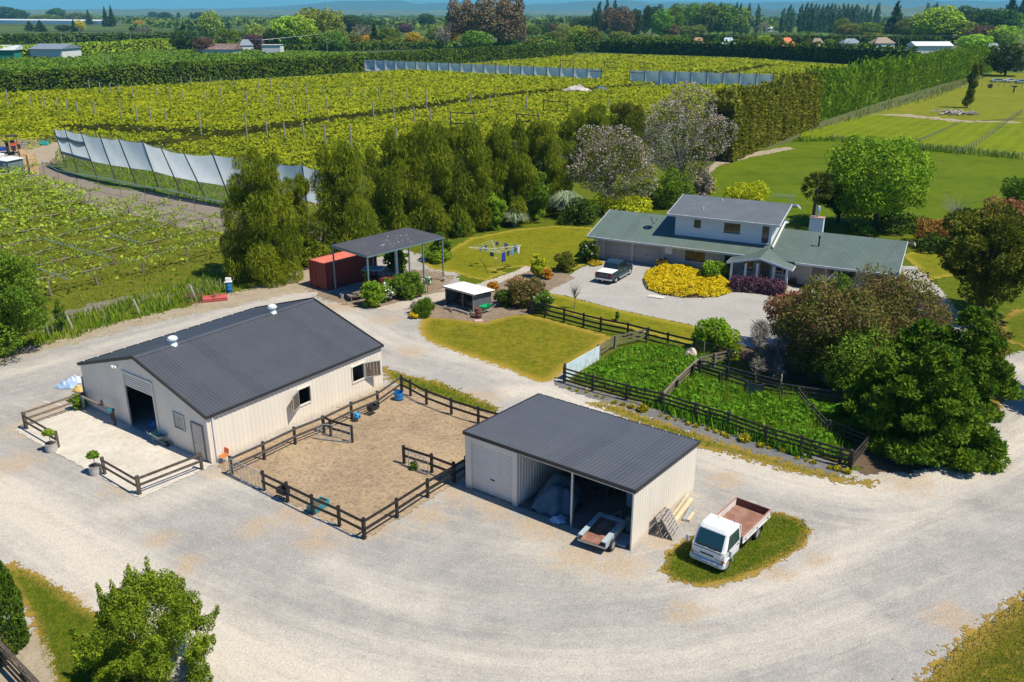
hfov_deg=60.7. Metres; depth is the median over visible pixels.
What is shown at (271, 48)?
flat building
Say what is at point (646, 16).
broadleaf tree
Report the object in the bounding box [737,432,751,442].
flower clump
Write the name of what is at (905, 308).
garden tree
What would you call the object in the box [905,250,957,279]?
side lawn
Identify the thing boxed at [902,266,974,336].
house path
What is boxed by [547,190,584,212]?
pampas grass
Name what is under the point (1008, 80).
parked car
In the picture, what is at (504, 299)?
green shrub
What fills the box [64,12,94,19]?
broadleaf tree
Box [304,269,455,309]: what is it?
shade dirt
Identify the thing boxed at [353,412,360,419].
horse ball
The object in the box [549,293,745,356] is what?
grass strip
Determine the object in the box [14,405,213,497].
concrete pad
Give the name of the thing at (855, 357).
garden tree
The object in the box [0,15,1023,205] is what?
ground
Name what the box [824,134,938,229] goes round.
maple tree
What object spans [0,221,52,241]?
kiwifruit vine
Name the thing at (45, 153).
work area
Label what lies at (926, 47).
packhouse
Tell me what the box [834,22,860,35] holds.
broadleaf tree
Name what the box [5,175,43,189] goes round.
kiwifruit vine
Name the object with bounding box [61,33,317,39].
power line
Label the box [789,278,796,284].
pot plant
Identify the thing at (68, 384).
tarp heap
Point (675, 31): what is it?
broadleaf tree
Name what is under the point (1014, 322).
corner lawn
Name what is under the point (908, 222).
hedge shrub
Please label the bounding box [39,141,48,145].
spray tank
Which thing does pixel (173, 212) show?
kiwifruit vine
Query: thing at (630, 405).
flower clump
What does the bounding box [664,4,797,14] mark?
hills
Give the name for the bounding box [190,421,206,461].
door
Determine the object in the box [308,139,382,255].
she oak tree
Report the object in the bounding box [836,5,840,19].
poplar tree
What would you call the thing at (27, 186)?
kiwifruit vine
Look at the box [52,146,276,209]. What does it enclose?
windbreak weeds
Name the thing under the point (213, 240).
kiwifruit vine
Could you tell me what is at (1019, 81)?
parked car
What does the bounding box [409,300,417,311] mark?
lavender clump
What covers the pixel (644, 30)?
broadleaf tree
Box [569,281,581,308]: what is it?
bare sapling
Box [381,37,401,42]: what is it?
shrub
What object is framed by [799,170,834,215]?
palm tree
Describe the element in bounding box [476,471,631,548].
shed floor
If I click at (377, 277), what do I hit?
tractor
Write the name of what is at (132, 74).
tall hedge
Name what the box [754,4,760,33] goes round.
poplar tree
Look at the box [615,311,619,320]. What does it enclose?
young tree
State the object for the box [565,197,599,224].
broadleaf shrub
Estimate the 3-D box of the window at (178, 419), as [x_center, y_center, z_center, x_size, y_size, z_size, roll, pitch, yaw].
[-19.178,4.639,50.362,1.070,1.020,0.070,15,25,34]
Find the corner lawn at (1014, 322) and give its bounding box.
[995,308,1023,346]
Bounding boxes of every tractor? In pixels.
[4,134,20,154]
[361,265,392,283]
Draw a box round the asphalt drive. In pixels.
[550,260,815,348]
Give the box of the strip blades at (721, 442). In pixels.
[593,404,853,479]
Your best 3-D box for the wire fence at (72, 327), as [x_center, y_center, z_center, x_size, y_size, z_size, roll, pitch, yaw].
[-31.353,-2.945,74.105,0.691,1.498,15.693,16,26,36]
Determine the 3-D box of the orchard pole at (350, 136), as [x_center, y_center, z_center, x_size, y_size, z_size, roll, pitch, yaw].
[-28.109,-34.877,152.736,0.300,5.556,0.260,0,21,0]
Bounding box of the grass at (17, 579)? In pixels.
[6,560,161,681]
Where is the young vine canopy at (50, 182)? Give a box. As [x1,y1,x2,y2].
[0,166,222,287]
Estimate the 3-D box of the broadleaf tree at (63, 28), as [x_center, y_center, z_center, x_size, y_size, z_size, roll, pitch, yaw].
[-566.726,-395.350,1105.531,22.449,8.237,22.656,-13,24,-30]
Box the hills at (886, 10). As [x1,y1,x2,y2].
[783,4,1009,15]
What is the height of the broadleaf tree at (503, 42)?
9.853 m
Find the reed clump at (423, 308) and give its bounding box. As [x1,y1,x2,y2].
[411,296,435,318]
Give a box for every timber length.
[670,493,688,517]
[673,497,693,523]
[682,506,693,521]
[687,512,694,521]
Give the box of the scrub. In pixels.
[182,30,946,47]
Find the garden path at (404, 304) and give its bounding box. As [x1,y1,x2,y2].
[374,266,529,310]
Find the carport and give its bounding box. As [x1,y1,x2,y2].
[331,227,443,291]
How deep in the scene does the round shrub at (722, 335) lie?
64.94 m
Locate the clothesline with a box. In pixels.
[469,240,521,267]
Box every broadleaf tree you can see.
[0,6,18,18]
[0,300,37,356]
[8,9,29,18]
[27,14,61,18]
[45,8,65,18]
[54,25,70,31]
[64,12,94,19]
[74,20,85,30]
[134,20,144,24]
[147,12,157,17]
[157,12,173,17]
[167,29,200,49]
[191,12,203,17]
[191,37,214,51]
[196,10,223,39]
[213,28,241,43]
[240,34,263,49]
[243,23,264,42]
[262,28,279,43]
[269,15,303,44]
[280,14,318,45]
[291,7,331,37]
[304,29,321,45]
[307,7,348,39]
[317,31,347,50]
[338,15,363,33]
[362,35,369,40]
[375,26,397,41]
[397,24,413,33]
[403,32,422,43]
[416,13,436,24]
[425,24,445,41]
[444,0,481,47]
[450,27,460,41]
[456,30,492,46]
[471,0,526,45]
[497,34,515,47]
[498,1,526,39]
[525,25,542,36]
[537,24,551,34]
[544,31,566,36]
[546,23,557,34]
[555,24,571,35]
[567,25,589,40]
[570,16,594,29]
[576,26,602,40]
[600,6,616,33]
[606,25,619,36]
[606,31,631,40]
[612,6,634,35]
[630,8,643,34]
[641,19,648,33]
[642,4,663,34]
[649,8,674,35]
[662,24,680,36]
[663,3,683,35]
[676,2,699,27]
[680,25,703,35]
[691,2,731,33]
[691,24,706,33]
[709,2,741,32]
[735,6,750,33]
[740,34,753,42]
[755,35,773,44]
[774,34,782,40]
[812,171,861,222]
[823,38,836,43]
[833,17,850,31]
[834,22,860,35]
[856,22,884,34]
[894,17,913,36]
[911,13,938,36]
[912,5,969,38]
[931,19,976,43]
[949,5,980,24]
[954,34,994,46]
[966,22,992,35]
[966,25,998,39]
[968,8,1012,26]
[982,8,1021,35]
[983,41,1023,75]
[987,25,1023,46]
[1000,9,1023,28]
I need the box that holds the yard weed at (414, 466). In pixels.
[409,461,418,469]
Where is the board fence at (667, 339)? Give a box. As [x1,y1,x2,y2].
[527,299,730,362]
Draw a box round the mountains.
[36,0,1021,11]
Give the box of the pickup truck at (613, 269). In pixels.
[595,258,632,282]
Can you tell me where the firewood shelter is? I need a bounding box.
[442,282,494,311]
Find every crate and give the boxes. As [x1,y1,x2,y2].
[185,292,203,303]
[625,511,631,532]
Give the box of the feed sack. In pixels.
[72,385,82,391]
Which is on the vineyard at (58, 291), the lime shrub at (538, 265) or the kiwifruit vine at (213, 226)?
the kiwifruit vine at (213, 226)
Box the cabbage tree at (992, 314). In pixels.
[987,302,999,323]
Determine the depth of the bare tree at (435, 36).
595.91 m
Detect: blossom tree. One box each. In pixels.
[566,124,658,208]
[643,80,738,190]
[693,169,716,195]
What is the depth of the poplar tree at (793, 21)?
994.99 m
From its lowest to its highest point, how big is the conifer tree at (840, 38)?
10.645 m
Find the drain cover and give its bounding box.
[647,294,665,298]
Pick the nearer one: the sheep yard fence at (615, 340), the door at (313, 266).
the sheep yard fence at (615, 340)
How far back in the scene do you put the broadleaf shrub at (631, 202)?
109.16 m
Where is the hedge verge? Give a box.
[983,353,1014,412]
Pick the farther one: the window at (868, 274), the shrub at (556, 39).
the shrub at (556, 39)
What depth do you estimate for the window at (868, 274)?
78.80 m
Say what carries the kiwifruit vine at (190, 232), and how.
on the vineyard at (58, 291)
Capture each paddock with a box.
[217,368,497,536]
[875,72,1023,120]
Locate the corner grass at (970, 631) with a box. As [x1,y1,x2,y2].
[892,590,1023,681]
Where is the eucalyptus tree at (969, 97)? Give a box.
[962,60,980,107]
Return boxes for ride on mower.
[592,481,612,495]
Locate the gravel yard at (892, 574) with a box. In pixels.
[0,250,1023,681]
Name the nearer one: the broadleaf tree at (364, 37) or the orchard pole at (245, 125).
the orchard pole at (245, 125)
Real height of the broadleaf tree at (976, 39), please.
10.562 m
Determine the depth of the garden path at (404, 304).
78.59 m
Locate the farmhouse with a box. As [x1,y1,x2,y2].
[586,194,915,295]
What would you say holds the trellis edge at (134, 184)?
on the soil strip at (200, 207)
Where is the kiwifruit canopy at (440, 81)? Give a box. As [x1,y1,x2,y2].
[0,53,851,178]
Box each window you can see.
[172,411,185,431]
[292,384,311,412]
[351,360,380,383]
[684,250,704,262]
[693,219,700,228]
[724,222,740,234]
[724,255,731,266]
[743,261,753,271]
[760,226,769,243]
[775,266,789,275]
[809,267,856,282]
[867,274,883,283]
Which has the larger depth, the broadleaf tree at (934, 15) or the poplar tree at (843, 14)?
the poplar tree at (843, 14)
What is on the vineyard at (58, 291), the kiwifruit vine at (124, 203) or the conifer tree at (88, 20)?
the kiwifruit vine at (124, 203)
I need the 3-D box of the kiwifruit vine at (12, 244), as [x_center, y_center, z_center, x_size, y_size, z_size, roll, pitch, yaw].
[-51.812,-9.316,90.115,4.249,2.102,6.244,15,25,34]
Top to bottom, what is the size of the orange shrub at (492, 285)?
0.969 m
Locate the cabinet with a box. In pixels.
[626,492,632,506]
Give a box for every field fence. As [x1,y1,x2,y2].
[832,134,1022,158]
[957,109,1022,154]
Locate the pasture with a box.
[710,134,1023,248]
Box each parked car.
[990,78,1004,82]
[1004,78,1014,82]
[1014,79,1023,83]
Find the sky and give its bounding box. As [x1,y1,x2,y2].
[0,0,1021,9]
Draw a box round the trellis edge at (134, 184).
[42,161,232,210]
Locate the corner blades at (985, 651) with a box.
[926,597,1023,681]
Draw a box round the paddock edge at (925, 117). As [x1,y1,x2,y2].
[879,113,1020,122]
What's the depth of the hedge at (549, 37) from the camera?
707.72 m
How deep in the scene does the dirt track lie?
156.66 m
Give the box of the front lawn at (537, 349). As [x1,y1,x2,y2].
[417,315,610,382]
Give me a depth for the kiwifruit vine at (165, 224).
97.54 m
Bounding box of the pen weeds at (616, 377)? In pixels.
[572,344,721,400]
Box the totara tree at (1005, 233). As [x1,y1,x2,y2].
[933,200,1023,312]
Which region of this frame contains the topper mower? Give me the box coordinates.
[202,291,227,302]
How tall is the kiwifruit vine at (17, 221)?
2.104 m
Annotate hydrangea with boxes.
[725,345,740,356]
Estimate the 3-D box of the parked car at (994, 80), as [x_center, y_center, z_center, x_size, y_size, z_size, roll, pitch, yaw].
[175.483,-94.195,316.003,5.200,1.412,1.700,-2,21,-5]
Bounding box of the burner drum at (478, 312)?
[475,307,481,318]
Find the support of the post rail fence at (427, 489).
on the paddock at (367, 472)
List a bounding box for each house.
[195,44,242,53]
[239,39,253,49]
[720,37,733,43]
[779,37,793,45]
[808,38,822,46]
[839,38,858,48]
[868,37,894,50]
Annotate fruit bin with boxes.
[17,149,27,154]
[25,154,35,159]
[26,159,37,164]
[28,169,38,173]
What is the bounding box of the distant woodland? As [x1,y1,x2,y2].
[0,14,1023,32]
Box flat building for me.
[262,44,283,52]
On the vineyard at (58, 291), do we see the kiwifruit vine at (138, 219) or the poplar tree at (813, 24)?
the kiwifruit vine at (138, 219)
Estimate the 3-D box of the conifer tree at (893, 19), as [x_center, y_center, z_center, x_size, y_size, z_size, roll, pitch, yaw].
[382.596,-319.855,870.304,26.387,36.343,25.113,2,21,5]
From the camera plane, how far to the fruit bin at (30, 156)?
137.06 m
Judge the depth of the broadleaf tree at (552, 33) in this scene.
746.96 m
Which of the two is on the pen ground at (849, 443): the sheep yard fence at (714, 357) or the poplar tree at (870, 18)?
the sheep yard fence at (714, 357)
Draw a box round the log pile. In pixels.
[931,109,979,115]
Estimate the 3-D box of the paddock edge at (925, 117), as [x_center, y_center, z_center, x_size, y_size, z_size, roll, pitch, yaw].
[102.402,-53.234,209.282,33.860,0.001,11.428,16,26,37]
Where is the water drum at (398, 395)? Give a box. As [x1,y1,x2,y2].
[394,390,403,400]
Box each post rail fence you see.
[0,640,39,681]
[228,374,400,474]
[260,470,364,539]
[321,417,353,442]
[362,456,465,538]
[400,375,496,422]
[402,445,454,480]
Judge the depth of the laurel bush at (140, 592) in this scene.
31.16 m
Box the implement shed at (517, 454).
[462,393,700,550]
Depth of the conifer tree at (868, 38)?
615.55 m
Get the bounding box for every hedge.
[0,31,339,43]
[0,38,177,57]
[0,41,574,92]
[284,41,444,50]
[531,35,569,42]
[566,35,917,63]
[643,262,732,297]
[687,33,943,46]
[699,70,822,162]
[729,274,787,295]
[806,42,998,120]
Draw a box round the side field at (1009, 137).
[915,119,1023,157]
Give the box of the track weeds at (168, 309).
[48,278,292,346]
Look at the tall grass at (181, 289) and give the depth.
74.97 m
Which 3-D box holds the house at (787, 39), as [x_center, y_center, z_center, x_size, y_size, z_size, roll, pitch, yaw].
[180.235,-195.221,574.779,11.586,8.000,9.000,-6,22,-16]
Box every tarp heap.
[53,380,78,388]
[67,374,80,382]
[147,419,156,426]
[530,473,585,516]
[549,514,566,523]
[562,84,590,91]
[685,348,696,354]
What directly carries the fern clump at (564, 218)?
on the rough grass at (948, 285)
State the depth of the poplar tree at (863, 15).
1098.94 m
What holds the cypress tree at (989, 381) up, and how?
on the garden bed at (870, 463)
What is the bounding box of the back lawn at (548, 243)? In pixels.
[421,226,594,280]
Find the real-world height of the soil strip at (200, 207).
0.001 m
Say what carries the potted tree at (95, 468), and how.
on the concrete pad
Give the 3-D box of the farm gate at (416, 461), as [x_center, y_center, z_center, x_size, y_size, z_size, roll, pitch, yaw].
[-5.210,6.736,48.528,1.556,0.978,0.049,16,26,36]
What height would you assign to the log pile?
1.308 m
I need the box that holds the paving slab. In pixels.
[615,532,629,547]
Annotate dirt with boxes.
[0,267,321,365]
[0,630,57,681]
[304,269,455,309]
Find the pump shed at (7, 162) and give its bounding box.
[0,156,23,172]
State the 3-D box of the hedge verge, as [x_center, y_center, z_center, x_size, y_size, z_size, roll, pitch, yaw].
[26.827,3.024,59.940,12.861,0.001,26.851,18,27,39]
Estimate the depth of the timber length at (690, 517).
44.12 m
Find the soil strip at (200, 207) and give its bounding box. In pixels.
[22,165,330,242]
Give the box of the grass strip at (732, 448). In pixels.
[584,401,879,488]
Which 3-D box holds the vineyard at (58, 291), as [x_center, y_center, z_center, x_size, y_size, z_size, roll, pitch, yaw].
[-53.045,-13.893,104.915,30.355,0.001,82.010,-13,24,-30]
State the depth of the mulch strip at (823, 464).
53.19 m
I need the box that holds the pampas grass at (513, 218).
[502,210,529,226]
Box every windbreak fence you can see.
[53,126,332,216]
[364,59,601,80]
[629,69,773,87]
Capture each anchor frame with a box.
[450,111,474,125]
[516,112,538,122]
[543,99,567,113]
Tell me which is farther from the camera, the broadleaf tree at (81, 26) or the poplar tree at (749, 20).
the broadleaf tree at (81, 26)
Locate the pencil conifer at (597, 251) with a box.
[592,240,599,259]
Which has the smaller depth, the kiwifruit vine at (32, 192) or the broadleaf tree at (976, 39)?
the kiwifruit vine at (32, 192)
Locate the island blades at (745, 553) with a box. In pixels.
[662,512,809,584]
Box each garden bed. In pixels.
[409,270,573,322]
[738,341,960,474]
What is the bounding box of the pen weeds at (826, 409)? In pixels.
[805,398,867,441]
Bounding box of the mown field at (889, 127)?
[799,113,957,141]
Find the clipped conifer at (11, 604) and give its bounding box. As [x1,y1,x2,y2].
[0,560,31,663]
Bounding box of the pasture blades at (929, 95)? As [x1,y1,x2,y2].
[799,74,983,135]
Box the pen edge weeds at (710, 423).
[642,397,812,458]
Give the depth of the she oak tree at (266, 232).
81.01 m
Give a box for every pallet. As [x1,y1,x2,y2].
[654,507,672,537]
[660,509,679,539]
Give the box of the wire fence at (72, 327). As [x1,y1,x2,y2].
[46,281,221,334]
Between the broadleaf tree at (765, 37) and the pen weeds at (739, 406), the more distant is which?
the broadleaf tree at (765, 37)
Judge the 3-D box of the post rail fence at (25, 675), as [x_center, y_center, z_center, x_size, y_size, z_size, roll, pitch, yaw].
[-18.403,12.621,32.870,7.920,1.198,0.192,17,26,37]
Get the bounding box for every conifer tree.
[23,20,34,30]
[32,20,47,31]
[70,19,78,31]
[85,10,93,24]
[101,7,108,26]
[108,6,116,26]
[370,21,378,41]
[395,26,402,42]
[713,33,720,43]
[801,31,811,46]
[831,33,843,45]
[862,32,872,46]
[880,1,903,36]
[1005,0,1021,30]
[1017,0,1023,28]
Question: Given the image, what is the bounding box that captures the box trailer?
[578,511,625,550]
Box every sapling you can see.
[0,250,50,349]
[51,300,67,330]
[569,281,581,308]
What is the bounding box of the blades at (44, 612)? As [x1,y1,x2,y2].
[16,567,146,681]
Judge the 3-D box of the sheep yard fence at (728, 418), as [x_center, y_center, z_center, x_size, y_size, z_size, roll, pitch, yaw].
[11.366,4.415,54.675,19.723,1.278,0.677,16,26,36]
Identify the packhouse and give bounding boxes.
[906,41,953,55]
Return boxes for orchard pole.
[198,111,201,135]
[244,114,247,138]
[283,122,285,144]
[323,124,326,148]
[349,125,351,146]
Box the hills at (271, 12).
[0,9,643,14]
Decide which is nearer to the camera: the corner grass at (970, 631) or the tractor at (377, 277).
the corner grass at (970, 631)
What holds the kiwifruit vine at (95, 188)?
on the vineyard at (58, 291)
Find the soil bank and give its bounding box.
[32,266,240,331]
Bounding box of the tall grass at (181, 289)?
[31,269,233,347]
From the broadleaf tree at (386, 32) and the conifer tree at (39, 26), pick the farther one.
the conifer tree at (39, 26)
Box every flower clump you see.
[67,393,86,409]
[409,311,418,318]
[627,403,636,408]
[637,404,649,412]
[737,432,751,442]
[756,441,765,447]
[810,458,817,464]
[827,463,833,469]
[833,464,841,471]
[843,467,851,474]
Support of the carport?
on the shade dirt at (437, 284)
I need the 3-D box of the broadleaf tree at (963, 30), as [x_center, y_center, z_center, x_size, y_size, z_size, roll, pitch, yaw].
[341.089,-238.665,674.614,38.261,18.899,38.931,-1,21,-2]
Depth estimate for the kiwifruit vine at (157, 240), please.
91.73 m
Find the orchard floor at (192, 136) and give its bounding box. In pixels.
[0,54,836,169]
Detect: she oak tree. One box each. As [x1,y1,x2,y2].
[218,146,305,288]
[282,172,318,264]
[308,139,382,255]
[361,128,421,231]
[396,118,460,238]
[439,122,494,236]
[479,118,541,225]
[519,117,573,213]
[555,102,621,181]
[604,101,651,170]
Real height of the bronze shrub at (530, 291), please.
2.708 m
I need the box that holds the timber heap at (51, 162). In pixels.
[41,159,63,165]
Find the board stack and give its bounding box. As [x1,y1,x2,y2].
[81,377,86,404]
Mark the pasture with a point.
(783, 174)
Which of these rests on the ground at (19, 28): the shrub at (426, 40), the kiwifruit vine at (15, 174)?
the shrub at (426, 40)
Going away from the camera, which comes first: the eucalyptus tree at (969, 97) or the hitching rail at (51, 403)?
the hitching rail at (51, 403)
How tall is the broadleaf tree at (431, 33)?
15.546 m
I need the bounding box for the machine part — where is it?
[224,277,231,282]
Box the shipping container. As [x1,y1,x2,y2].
[308,251,376,290]
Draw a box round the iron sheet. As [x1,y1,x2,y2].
[564,344,599,378]
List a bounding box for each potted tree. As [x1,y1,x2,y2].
[41,428,57,452]
[85,450,101,475]
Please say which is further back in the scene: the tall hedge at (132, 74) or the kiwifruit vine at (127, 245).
the tall hedge at (132, 74)
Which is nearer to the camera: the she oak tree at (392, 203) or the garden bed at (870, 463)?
the garden bed at (870, 463)
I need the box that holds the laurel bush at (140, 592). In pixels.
[67,556,219,681]
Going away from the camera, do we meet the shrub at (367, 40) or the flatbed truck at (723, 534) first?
the flatbed truck at (723, 534)
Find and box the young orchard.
[0,48,372,75]
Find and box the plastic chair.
[219,447,228,462]
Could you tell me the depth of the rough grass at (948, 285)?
84.61 m
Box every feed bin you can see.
[276,485,289,495]
[367,403,378,411]
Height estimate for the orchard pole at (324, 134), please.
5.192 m
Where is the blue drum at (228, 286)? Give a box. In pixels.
[225,282,232,292]
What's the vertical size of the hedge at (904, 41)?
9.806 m
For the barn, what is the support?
on the gravel yard at (892, 574)
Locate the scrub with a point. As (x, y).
(454, 43)
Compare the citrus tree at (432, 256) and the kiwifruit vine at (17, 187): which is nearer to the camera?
the citrus tree at (432, 256)
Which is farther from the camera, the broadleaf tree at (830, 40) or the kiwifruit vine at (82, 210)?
the broadleaf tree at (830, 40)
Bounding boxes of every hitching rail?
[21,392,86,428]
[22,412,59,447]
[80,396,115,424]
[100,456,140,494]
[135,451,203,493]
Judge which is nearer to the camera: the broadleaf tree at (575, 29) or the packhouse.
the packhouse
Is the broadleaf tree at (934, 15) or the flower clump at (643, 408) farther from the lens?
the broadleaf tree at (934, 15)
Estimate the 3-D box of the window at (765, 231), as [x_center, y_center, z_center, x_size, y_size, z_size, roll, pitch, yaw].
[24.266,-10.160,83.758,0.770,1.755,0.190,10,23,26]
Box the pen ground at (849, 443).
[566,345,860,461]
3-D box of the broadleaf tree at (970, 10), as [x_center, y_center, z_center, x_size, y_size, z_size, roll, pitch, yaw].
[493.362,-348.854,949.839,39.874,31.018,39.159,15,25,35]
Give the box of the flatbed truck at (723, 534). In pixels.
[686,497,770,571]
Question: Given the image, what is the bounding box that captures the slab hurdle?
[745,382,762,394]
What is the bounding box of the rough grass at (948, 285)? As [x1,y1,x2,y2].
[4,161,1023,470]
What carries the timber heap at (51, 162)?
on the ground at (19, 28)
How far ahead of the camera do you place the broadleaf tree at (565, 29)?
802.51 m
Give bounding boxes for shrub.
[300,241,340,265]
[346,33,362,42]
[359,280,386,307]
[362,222,390,232]
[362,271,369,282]
[365,38,380,44]
[378,277,392,287]
[380,282,396,302]
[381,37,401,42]
[391,269,425,299]
[419,39,432,43]
[435,210,474,237]
[483,193,508,230]
[486,281,498,291]
[493,289,518,307]
[506,274,525,285]
[507,276,545,306]
[513,168,551,221]
[523,36,543,43]
[530,253,547,276]
[533,290,554,312]
[542,268,553,279]
[551,36,566,42]
[553,250,577,270]
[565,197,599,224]
[579,240,598,261]
[588,259,603,265]
[591,190,652,212]
[626,182,658,203]
[638,34,654,41]
[651,167,695,207]
[655,257,668,267]
[658,34,675,41]
[691,317,740,350]
[700,259,729,279]
[708,176,718,195]
[723,187,744,198]
[732,180,770,200]
[747,315,808,380]
[763,289,814,347]
[797,341,865,393]
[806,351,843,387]
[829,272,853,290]
[850,223,876,233]
[863,32,891,37]
[869,211,926,235]
[911,232,950,253]
[913,217,956,242]
[973,318,1015,358]
[980,195,1023,222]
[999,176,1023,207]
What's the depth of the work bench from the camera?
77.32 m
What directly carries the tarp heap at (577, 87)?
on the kiwifruit canopy at (440, 81)
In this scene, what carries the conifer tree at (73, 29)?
on the ground at (19, 28)
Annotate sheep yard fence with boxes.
[562,366,853,467]
[599,329,648,356]
[663,358,698,403]
[691,363,782,397]
[698,351,730,367]
[698,360,782,392]
[781,383,844,403]
[797,387,827,430]
[827,419,869,469]
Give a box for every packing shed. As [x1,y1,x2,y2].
[0,45,22,58]
[28,44,81,57]
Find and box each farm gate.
[229,458,262,489]
[317,423,350,441]
[408,451,428,473]
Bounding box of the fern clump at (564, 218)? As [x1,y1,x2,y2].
[557,211,578,224]
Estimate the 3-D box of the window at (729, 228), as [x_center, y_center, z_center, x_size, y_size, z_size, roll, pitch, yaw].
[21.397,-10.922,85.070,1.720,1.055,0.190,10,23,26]
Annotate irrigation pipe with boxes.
[35,267,69,279]
[41,238,111,257]
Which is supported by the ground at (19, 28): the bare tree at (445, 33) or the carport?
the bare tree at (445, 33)
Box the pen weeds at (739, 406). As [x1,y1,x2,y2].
[665,372,846,460]
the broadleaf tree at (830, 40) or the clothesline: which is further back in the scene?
the broadleaf tree at (830, 40)
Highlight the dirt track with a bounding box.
[705,147,793,171]
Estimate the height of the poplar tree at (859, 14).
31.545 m
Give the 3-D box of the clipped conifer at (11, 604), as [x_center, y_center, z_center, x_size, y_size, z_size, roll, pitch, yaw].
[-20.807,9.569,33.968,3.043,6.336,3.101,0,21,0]
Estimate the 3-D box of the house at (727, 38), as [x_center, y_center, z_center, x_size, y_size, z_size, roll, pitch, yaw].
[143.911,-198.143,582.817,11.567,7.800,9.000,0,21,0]
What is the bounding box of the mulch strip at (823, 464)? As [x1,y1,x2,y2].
[554,380,853,475]
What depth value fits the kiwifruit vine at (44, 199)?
112.25 m
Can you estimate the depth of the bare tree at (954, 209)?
99.56 m
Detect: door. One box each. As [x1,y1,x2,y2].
[123,373,151,395]
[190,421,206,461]
[310,261,318,286]
[317,263,325,288]
[472,442,511,502]
[605,240,630,261]
[634,244,661,264]
[760,261,769,278]
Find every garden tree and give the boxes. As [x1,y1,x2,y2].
[768,273,895,381]
[818,318,910,390]
[827,262,955,344]
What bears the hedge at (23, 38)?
on the ground at (19, 28)
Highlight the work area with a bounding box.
[0,137,65,174]
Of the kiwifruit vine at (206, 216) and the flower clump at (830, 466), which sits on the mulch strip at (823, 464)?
the flower clump at (830, 466)
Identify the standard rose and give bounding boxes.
[422,274,432,292]
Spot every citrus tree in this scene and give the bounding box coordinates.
[382,249,407,271]
[421,245,451,262]
[430,232,452,253]
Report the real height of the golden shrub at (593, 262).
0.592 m
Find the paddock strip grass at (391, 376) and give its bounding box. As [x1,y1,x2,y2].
[382,366,502,414]
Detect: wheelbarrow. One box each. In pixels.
[145,426,168,446]
[480,303,496,311]
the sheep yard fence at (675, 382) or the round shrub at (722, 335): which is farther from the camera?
the round shrub at (722, 335)
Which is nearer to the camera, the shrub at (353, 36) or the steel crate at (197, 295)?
the steel crate at (197, 295)
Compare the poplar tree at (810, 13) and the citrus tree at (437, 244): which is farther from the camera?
the poplar tree at (810, 13)
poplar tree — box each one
[591,8,596,28]
[595,1,601,33]
[602,0,609,32]
[732,2,738,33]
[736,3,741,32]
[743,3,751,33]
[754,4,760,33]
[778,8,785,33]
[785,4,792,32]
[789,8,795,32]
[796,3,804,31]
[801,2,808,31]
[806,2,812,31]
[810,3,816,31]
[814,5,820,32]
[819,4,824,32]
[823,3,830,32]
[827,3,834,33]
[830,4,837,33]
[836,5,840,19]
[841,3,846,20]
[844,4,850,32]
[849,6,854,22]
[852,4,858,23]
[857,6,861,24]
[861,7,865,28]
[864,3,868,24]
[868,8,872,24]
[873,2,880,23]
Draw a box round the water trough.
[306,496,329,514]
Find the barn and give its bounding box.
[77,297,383,463]
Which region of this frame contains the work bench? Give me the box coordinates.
[346,291,360,301]
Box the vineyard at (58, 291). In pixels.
[0,177,234,340]
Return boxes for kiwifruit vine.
[0,183,28,192]
[0,191,12,199]
[0,199,31,215]
[0,214,36,235]
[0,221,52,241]
[0,227,15,236]
[0,235,31,254]
[2,170,26,184]
[3,188,46,204]
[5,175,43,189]
[7,161,47,177]
[7,201,53,221]
[8,243,64,265]
[20,179,59,194]
[24,207,74,227]
[28,263,78,295]
[30,190,77,209]
[31,227,83,249]
[32,251,89,274]
[37,194,85,214]
[39,180,80,198]
[53,257,114,284]
[55,212,109,233]
[61,186,101,203]
[62,232,115,255]
[63,218,116,240]
[66,200,112,220]
[81,204,131,225]
[86,241,136,264]
[96,193,141,213]
[102,225,154,245]
[115,246,171,273]
[116,210,159,229]
[128,233,178,253]
[134,197,180,219]
[139,216,185,237]
[142,204,186,225]
[159,222,210,245]
[161,235,212,262]
[178,212,220,230]
[195,219,238,230]
[195,228,241,252]
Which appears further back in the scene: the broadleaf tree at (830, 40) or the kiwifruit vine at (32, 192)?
the broadleaf tree at (830, 40)
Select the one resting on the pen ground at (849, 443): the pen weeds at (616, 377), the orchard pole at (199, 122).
the pen weeds at (616, 377)
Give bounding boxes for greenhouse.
[0,19,101,24]
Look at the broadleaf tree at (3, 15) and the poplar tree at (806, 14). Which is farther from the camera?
the broadleaf tree at (3, 15)
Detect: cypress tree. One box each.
[822,351,916,448]
[856,340,1011,473]
[871,318,951,367]
[921,305,1023,422]
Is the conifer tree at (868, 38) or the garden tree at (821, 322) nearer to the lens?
the garden tree at (821, 322)
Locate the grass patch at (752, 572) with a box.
[657,512,814,587]
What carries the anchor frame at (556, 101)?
on the orchard floor at (192, 136)
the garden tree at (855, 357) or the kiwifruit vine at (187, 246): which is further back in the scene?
the kiwifruit vine at (187, 246)
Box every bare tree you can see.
[134,26,150,32]
[353,23,371,36]
[433,25,450,41]
[443,22,450,47]
[515,33,528,47]
[753,21,768,33]
[937,191,977,221]
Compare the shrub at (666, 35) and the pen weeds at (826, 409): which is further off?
the shrub at (666, 35)

